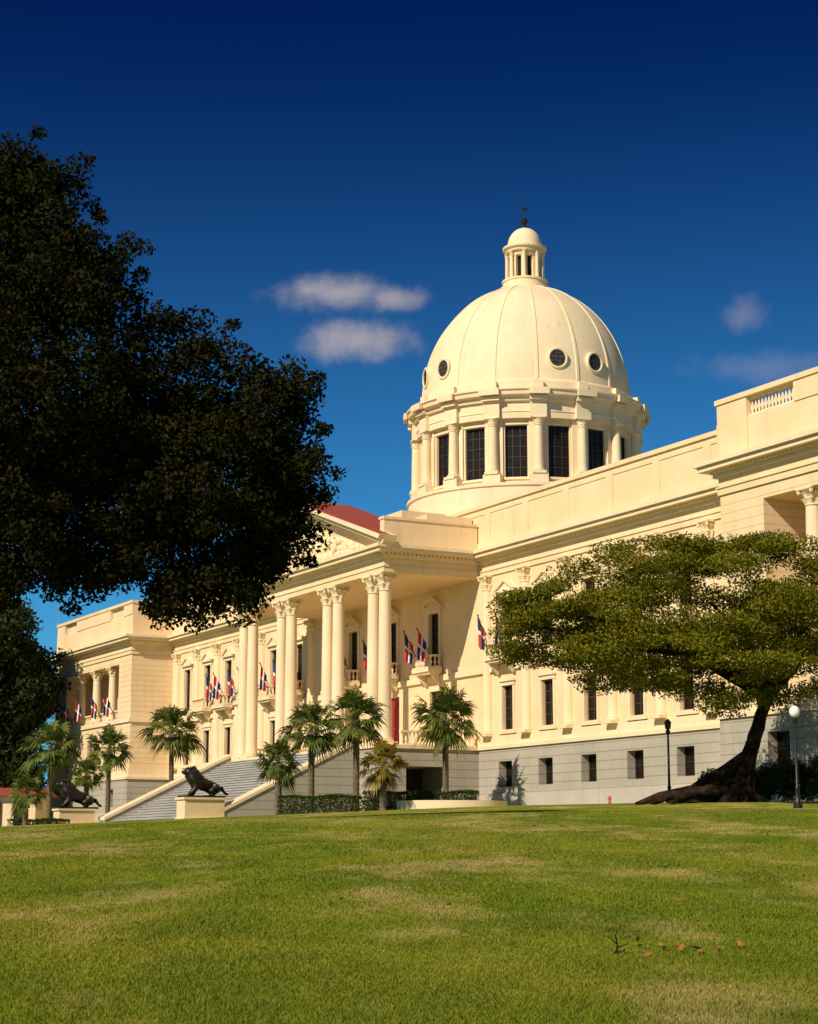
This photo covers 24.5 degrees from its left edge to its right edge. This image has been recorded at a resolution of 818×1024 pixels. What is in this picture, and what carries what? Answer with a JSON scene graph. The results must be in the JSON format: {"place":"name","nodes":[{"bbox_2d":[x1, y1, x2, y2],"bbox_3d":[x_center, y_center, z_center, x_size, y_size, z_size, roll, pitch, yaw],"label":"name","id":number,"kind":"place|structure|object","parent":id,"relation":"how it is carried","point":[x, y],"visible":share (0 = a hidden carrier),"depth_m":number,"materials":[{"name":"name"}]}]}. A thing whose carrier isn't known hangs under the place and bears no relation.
{"place":"outdoors","nodes":[
{"label":"outdoors","id":0,"kind":"place"},
{"bbox_2d":[0,801,817,1023],"bbox_3d":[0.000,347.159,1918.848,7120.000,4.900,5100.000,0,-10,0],"label":"ground","id":1,"kind":"structure","parent":0,"point":[660,806],"depth_m":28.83,"materials":[{"name":"green plant"}]},
{"bbox_2d":[5,771,51,824],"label":"palm tree","id":2,"kind":"object","parent":1,"relation":"on","point":[27,782],"visible":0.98,"depth_m":147.95,"materials":[{"name":"green plant"}]},
{"bbox_2d":[0,788,57,825],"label":"house","id":3,"kind":"structure","parent":1,"relation":"on","point":[34,813],"depth_m":182.86,"materials":[{"name":"beige paint"}]},
{"bbox_2d":[0,802,1,825],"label":"window","id":4,"kind":"structure","parent":3,"relation":"in","point":[0,802],"depth_m":182.61,"materials":[{"name":"glass"}]},
{"bbox_2d":[13,812,22,825],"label":"window","id":5,"kind":"structure","parent":3,"relation":"in","point":[22,812],"depth_m":182.59,"materials":[{"name":"glass"}]},
{"bbox_2d":[0,597,71,794],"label":"tree","id":6,"kind":"object","parent":1,"relation":"on","point":[31,684],"visible":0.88,"depth_m":211.12,"materials":[{"name":"green plant"}]},
{"bbox_2d":[7,817,70,825],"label":"hedge","id":7,"kind":"object","parent":1,"relation":"on","point":[43,821],"visible":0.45,"depth_m":154.49,"materials":[{"name":"green plant"}]},
{"bbox_2d":[16,719,82,823],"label":"palm tree","id":8,"kind":"object","parent":1,"relation":"on","point":[51,732],"visible":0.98,"depth_m":163.28,"materials":[{"name":"green plant"}]},
{"bbox_2d":[52,808,96,823],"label":"pedestal","id":9,"kind":"object","parent":1,"relation":"on","point":[80,815],"visible":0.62,"depth_m":156.74,"materials":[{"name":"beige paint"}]},
{"bbox_2d":[52,779,101,808],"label":"lion statue","id":10,"kind":"object","parent":9,"relation":"on","point":[69,791],"visible":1,"depth_m":157.14,"materials":[{"name":"brown metal"}]},
{"bbox_2d":[70,757,108,793],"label":"palm tree","id":11,"kind":"object","parent":1,"relation":"on","point":[86,781],"visible":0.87,"depth_m":170.20,"materials":[{"name":"green plant"}]},
{"bbox_2d":[85,723,133,813],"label":"palm tree","id":12,"kind":"object","parent":1,"relation":"on","point":[109,736],"visible":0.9,"depth_m":178.30,"materials":[{"name":"green plant"}]},
{"bbox_2d":[133,703,208,781],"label":"palm tree","id":13,"kind":"object","parent":1,"relation":"on","point":[178,742],"visible":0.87,"depth_m":168.78,"materials":[{"name":"green plant"}]},
{"bbox_2d":[0,123,346,634],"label":"tree","id":14,"kind":"object","parent":1,"relation":"on","point":[99,456],"visible":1,"depth_m":59.77,"materials":[{"name":"green plant"}]},
{"bbox_2d":[174,797,226,818],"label":"pedestal","id":15,"kind":"object","parent":1,"relation":"on","point":[198,807],"visible":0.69,"depth_m":135.07,"materials":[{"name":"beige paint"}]},
{"bbox_2d":[178,766,227,797],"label":"lion statue","id":16,"kind":"object","parent":15,"relation":"on","point":[196,779],"visible":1,"depth_m":135.57,"materials":[{"name":"brown metal"}]},
{"bbox_2d":[250,735,305,814],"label":"palm tree","id":17,"kind":"object","parent":1,"relation":"on","point":[279,773],"visible":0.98,"depth_m":126.53,"materials":[{"name":"green plant"}]},
{"bbox_2d":[274,701,348,812],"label":"palm tree","id":18,"kind":"object","parent":1,"relation":"on","point":[315,741],"visible":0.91,"depth_m":132.93,"materials":[{"name":"green plant"}]},
{"bbox_2d":[276,793,362,814],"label":"hedge","id":19,"kind":"object","parent":1,"relation":"on","point":[345,798],"visible":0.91,"depth_m":124.21,"materials":[{"name":"green plant"}]},
{"bbox_2d":[318,684,389,811],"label":"palm tree","id":20,"kind":"object","parent":1,"relation":"on","point":[359,728],"visible":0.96,"depth_m":131.84,"materials":[{"name":"green plant"}]},
{"bbox_2d":[353,737,416,810],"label":"palm tree","id":21,"kind":"object","parent":1,"relation":"on","point":[382,778],"visible":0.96,"depth_m":122.63,"materials":[{"name":"green plant"}]},
{"bbox_2d":[362,789,479,810],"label":"hedge","id":22,"kind":"object","parent":1,"relation":"on","point":[472,794],"visible":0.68,"depth_m":124.33,"materials":[{"name":"green plant"}]},
{"bbox_2d":[46,204,817,821],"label":"palace","id":23,"kind":"structure","parent":1,"relation":"on","point":[526,420],"depth_m":149.17,"materials":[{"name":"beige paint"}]},
{"bbox_2d":[63,701,72,724],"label":"flag","id":24,"kind":"object","parent":23,"relation":"on","point":[66,715],"visible":0.91,"depth_m":217.41,"materials":[{"name":"multicoloured fabric"}]},
{"bbox_2d":[74,698,85,722],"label":"flag","id":25,"kind":"object","parent":23,"relation":"on","point":[78,711],"visible":1,"depth_m":213.72,"materials":[{"name":"multicoloured fabric"}]},
{"bbox_2d":[90,695,101,720],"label":"flag","id":26,"kind":"object","parent":23,"relation":"on","point":[94,710],"visible":1,"depth_m":208.93,"materials":[{"name":"multicoloured fabric"}]},
{"bbox_2d":[103,692,115,718],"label":"flag","id":27,"kind":"object","parent":23,"relation":"on","point":[107,706],"visible":1,"depth_m":205.08,"materials":[{"name":"multicoloured fabric"}]},
{"bbox_2d":[187,670,189,708],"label":"window","id":28,"kind":"structure","parent":23,"relation":"in","point":[188,673],"depth_m":199.46,"materials":[{"name":"black glass"}]},
{"bbox_2d":[206,731,208,762],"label":"window","id":29,"kind":"structure","parent":23,"relation":"in","point":[207,732],"depth_m":193.42,"materials":[{"name":"black glass"}]},
{"bbox_2d":[207,666,209,705],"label":"window","id":30,"kind":"structure","parent":23,"relation":"in","point":[208,667],"depth_m":194.79,"materials":[{"name":"black glass"}]},
{"bbox_2d":[205,674,212,701],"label":"flag","id":31,"kind":"object","parent":23,"relation":"on","point":[209,691],"visible":1,"depth_m":189.05,"materials":[{"name":"multicoloured fabric"}]},
{"bbox_2d":[213,672,225,699],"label":"flag","id":32,"kind":"object","parent":23,"relation":"attached to","point":[216,687],"visible":1,"depth_m":187.25,"materials":[{"name":"multicoloured fabric"}]},
{"bbox_2d":[227,727,229,754],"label":"window","id":33,"kind":"structure","parent":23,"relation":"in","point":[228,729],"depth_m":188.64,"materials":[{"name":"black glass"}]},
{"bbox_2d":[228,661,231,701],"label":"window","id":34,"kind":"structure","parent":23,"relation":"in","point":[229,662],"depth_m":189.91,"materials":[{"name":"black glass"}]},
{"bbox_2d":[227,669,235,697],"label":"flag","id":35,"kind":"object","parent":23,"relation":"attached to","point":[231,687],"visible":0.99,"depth_m":184.16,"materials":[{"name":"multicoloured fabric"}]},
{"bbox_2d":[259,662,271,693],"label":"flag","id":36,"kind":"object","parent":23,"relation":"on","point":[263,677],"visible":1,"depth_m":177.33,"materials":[{"name":"multicoloured fabric"}]},
{"bbox_2d":[272,659,275,687],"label":"flag","id":37,"kind":"object","parent":23,"relation":"on","point":[274,675],"visible":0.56,"depth_m":174.59,"materials":[{"name":"multicoloured fabric"}]},
{"bbox_2d":[273,721,274,743],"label":"window","id":38,"kind":"structure","parent":23,"relation":"in","point":[273,721],"depth_m":179.01,"materials":[{"name":"black glass"}]},
{"bbox_2d":[273,650,275,693],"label":"window","id":39,"kind":"structure","parent":23,"relation":"in","point":[274,659],"depth_m":180.24,"materials":[{"name":"black glass"}]},
{"bbox_2d":[298,645,301,689],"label":"window","id":40,"kind":"structure","parent":23,"relation":"in","point":[299,646],"depth_m":175.12,"materials":[{"name":"black glass"}]},
{"bbox_2d":[344,657,352,679],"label":"flag","id":41,"kind":"object","parent":23,"relation":"on","point":[347,668],"visible":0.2,"depth_m":162.81,"materials":[{"name":"multicoloured fabric"}]},
{"bbox_2d":[352,632,356,679],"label":"window","id":42,"kind":"structure","parent":23,"relation":"in","point":[354,635],"depth_m":165.24,"materials":[{"name":"black glass"}]},
{"bbox_2d":[362,640,366,670],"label":"flag","id":43,"kind":"object","parent":23,"relation":"on","point":[365,655],"visible":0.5,"depth_m":158.46,"materials":[{"name":"multicoloured fabric"}]},
{"bbox_2d":[391,623,395,672],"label":"window","id":44,"kind":"structure","parent":23,"relation":"in","point":[393,626],"depth_m":158.83,"materials":[{"name":"black glass"}]},
{"bbox_2d":[392,698,398,744],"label":"door","id":45,"kind":"structure","parent":23,"relation":"in","point":[395,701],"depth_m":157.34,"materials":[{"name":"red paint"}]},
{"bbox_2d":[403,631,417,664],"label":"flag","id":46,"kind":"object","parent":23,"relation":"on","point":[409,651],"visible":1,"depth_m":152.06,"materials":[{"name":"multicoloured fabric"}]},
{"bbox_2d":[416,628,433,663],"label":"flag","id":47,"kind":"object","parent":23,"relation":"attached to","point":[421,648],"visible":1,"depth_m":150.13,"materials":[{"name":"multicoloured fabric"}]},
{"bbox_2d":[432,613,437,665],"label":"window","id":48,"kind":"structure","parent":23,"relation":"in","point":[435,616],"depth_m":152.52,"materials":[{"name":"black glass"}]},
{"bbox_2d":[432,691,439,734],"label":"window","id":49,"kind":"structure","parent":23,"relation":"in","point":[433,694],"depth_m":151.57,"materials":[{"name":"black glass"}]},
{"bbox_2d":[477,614,486,649],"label":"flag","id":50,"kind":"object","parent":23,"relation":"attached to","point":[481,638],"visible":0.94,"depth_m":141.89,"materials":[{"name":"multicoloured fabric"}]},
{"bbox_2d":[493,611,500,647],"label":"flag","id":51,"kind":"object","parent":23,"relation":"on","point":[496,639],"visible":0.28,"depth_m":139.87,"materials":[{"name":"multicoloured fabric"}]},
{"bbox_2d":[506,761,511,786],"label":"window","id":52,"kind":"structure","parent":23,"relation":"in","point":[508,764],"depth_m":140.82,"materials":[{"name":"black glass"}]},
{"bbox_2d":[505,685,512,729],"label":"window","id":53,"kind":"structure","parent":23,"relation":"in","point":[508,689],"depth_m":141.40,"materials":[{"name":"black glass"}]},
{"bbox_2d":[545,679,552,724],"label":"window","id":54,"kind":"structure","parent":23,"relation":"in","point":[548,683],"depth_m":136.52,"materials":[{"name":"black glass"}]},
{"bbox_2d":[546,758,552,783],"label":"window","id":55,"kind":"structure","parent":23,"relation":"in","point":[549,761],"depth_m":135.92,"materials":[{"name":"black glass"}]},
{"bbox_2d":[586,578,594,593],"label":"window","id":56,"kind":"structure","parent":23,"relation":"in","point":[589,583],"depth_m":133.06,"materials":[{"name":"black glass"}]},
{"bbox_2d":[588,678,596,720],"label":"window","id":57,"kind":"structure","parent":23,"relation":"in","point":[592,715],"depth_m":131.59,"materials":[{"name":"black glass"}]},
{"bbox_2d":[589,754,596,781],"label":"window","id":58,"kind":"structure","parent":23,"relation":"in","point":[592,758],"depth_m":131.03,"materials":[{"name":"black glass"}]},
{"bbox_2d":[634,682,642,715],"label":"window","id":59,"kind":"structure","parent":23,"relation":"in","point":[638,697],"depth_m":126.65,"materials":[{"name":"black glass"}]},
{"bbox_2d":[635,751,643,778],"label":"window","id":60,"kind":"structure","parent":23,"relation":"in","point":[639,759],"depth_m":126.17,"materials":[{"name":"black glass"}]},
{"bbox_2d":[680,576,691,619],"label":"window","id":61,"kind":"structure","parent":23,"relation":"in","point":[690,576],"depth_m":122.91,"materials":[{"name":"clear glass"}]},
{"bbox_2d":[684,666,693,709],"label":"window","id":62,"kind":"structure","parent":23,"relation":"in","point":[686,707],"depth_m":121.75,"materials":[{"name":"black glass"}]},
{"bbox_2d":[685,746,694,775],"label":"window","id":63,"kind":"structure","parent":23,"relation":"in","point":[689,751],"depth_m":121.27,"materials":[{"name":"black glass"}]},
{"bbox_2d":[777,731,789,764],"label":"window","id":64,"kind":"structure","parent":23,"relation":"in","point":[783,738],"depth_m":105.96,"materials":[{"name":"black glass"}]},
{"bbox_2d":[407,683,486,799],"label":"palm tree","id":65,"kind":"object","parent":1,"relation":"on","point":[448,701],"visible":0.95,"depth_m":133.87,"materials":[{"name":"green plant"}]},
{"bbox_2d":[391,800,506,809],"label":"garden wall","id":66,"kind":"structure","parent":1,"relation":"on","point":[414,804],"depth_m":122.70,"materials":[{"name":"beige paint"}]},
{"bbox_2d":[607,795,611,803],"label":"fire hydrant","id":67,"kind":"object","parent":1,"relation":"on","point":[609,798],"visible":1,"depth_m":108.73,"materials":[{"name":"metal"}]},
{"bbox_2d":[608,926,626,953],"bbox_3d":[1.743,3.583,15.722,0.178,0.245,0.032,1,-10,-3],"label":"twig","id":68,"kind":"object","parent":1,"relation":"on","point":[617,946],"visible":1,"depth_m":15.72,"materials":[{"name":"brown wood"}]},
{"bbox_2d":[641,951,651,955],"bbox_3d":[1.958,3.633,15.489,0.107,0.025,0.049,2,28,-18],"label":"fallen leaf","id":69,"kind":"object","parent":1,"relation":"on","point":[644,953],"visible":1,"depth_m":15.49,"materials":[{"name":"brown plant"}]},
{"bbox_2d":[484,529,817,804],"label":"tree","id":70,"kind":"object","parent":1,"relation":"on","point":[764,619],"visible":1,"depth_m":88.94,"materials":[{"name":"green plant"}]},
{"bbox_2d":[664,719,670,802],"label":"street lamp","id":71,"kind":"object","parent":1,"relation":"on","point":[667,723],"visible":0.79,"depth_m":99.33,"materials":[{"name":"black metal"}]},
{"bbox_2d":[697,767,714,779],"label":"shrub","id":72,"kind":"object","parent":1,"relation":"on","point":[706,773],"visible":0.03,"depth_m":98.76,"materials":[{"name":"green plant"}]},
{"bbox_2d":[755,765,781,801],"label":"shrub","id":73,"kind":"object","parent":1,"relation":"on","point":[757,785],"visible":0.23,"depth_m":96.19,"materials":[{"name":"green plant"}]},
{"bbox_2d":[755,756,812,801],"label":"shrub","id":74,"kind":"object","parent":1,"relation":"on","point":[784,772],"visible":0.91,"depth_m":95.43,"materials":[{"name":"green plant"}]},
{"bbox_2d":[789,706,802,807],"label":"street lamp","id":75,"kind":"object","parent":1,"relation":"on","point":[794,712],"visible":0.98,"depth_m":79.38,"materials":[{"name":"black metal"}]},
{"bbox_2d":[799,755,817,801],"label":"shrub","id":76,"kind":"object","parent":1,"relation":"on","point":[812,792],"visible":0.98,"depth_m":94.37,"materials":[{"name":"green plant"}]},
{"bbox_2d":[0,0,817,787],"label":"sky","id":77,"kind":"structure","parent":0,"point":[662,155],"materials":[{"name":"blue"}]}
]}

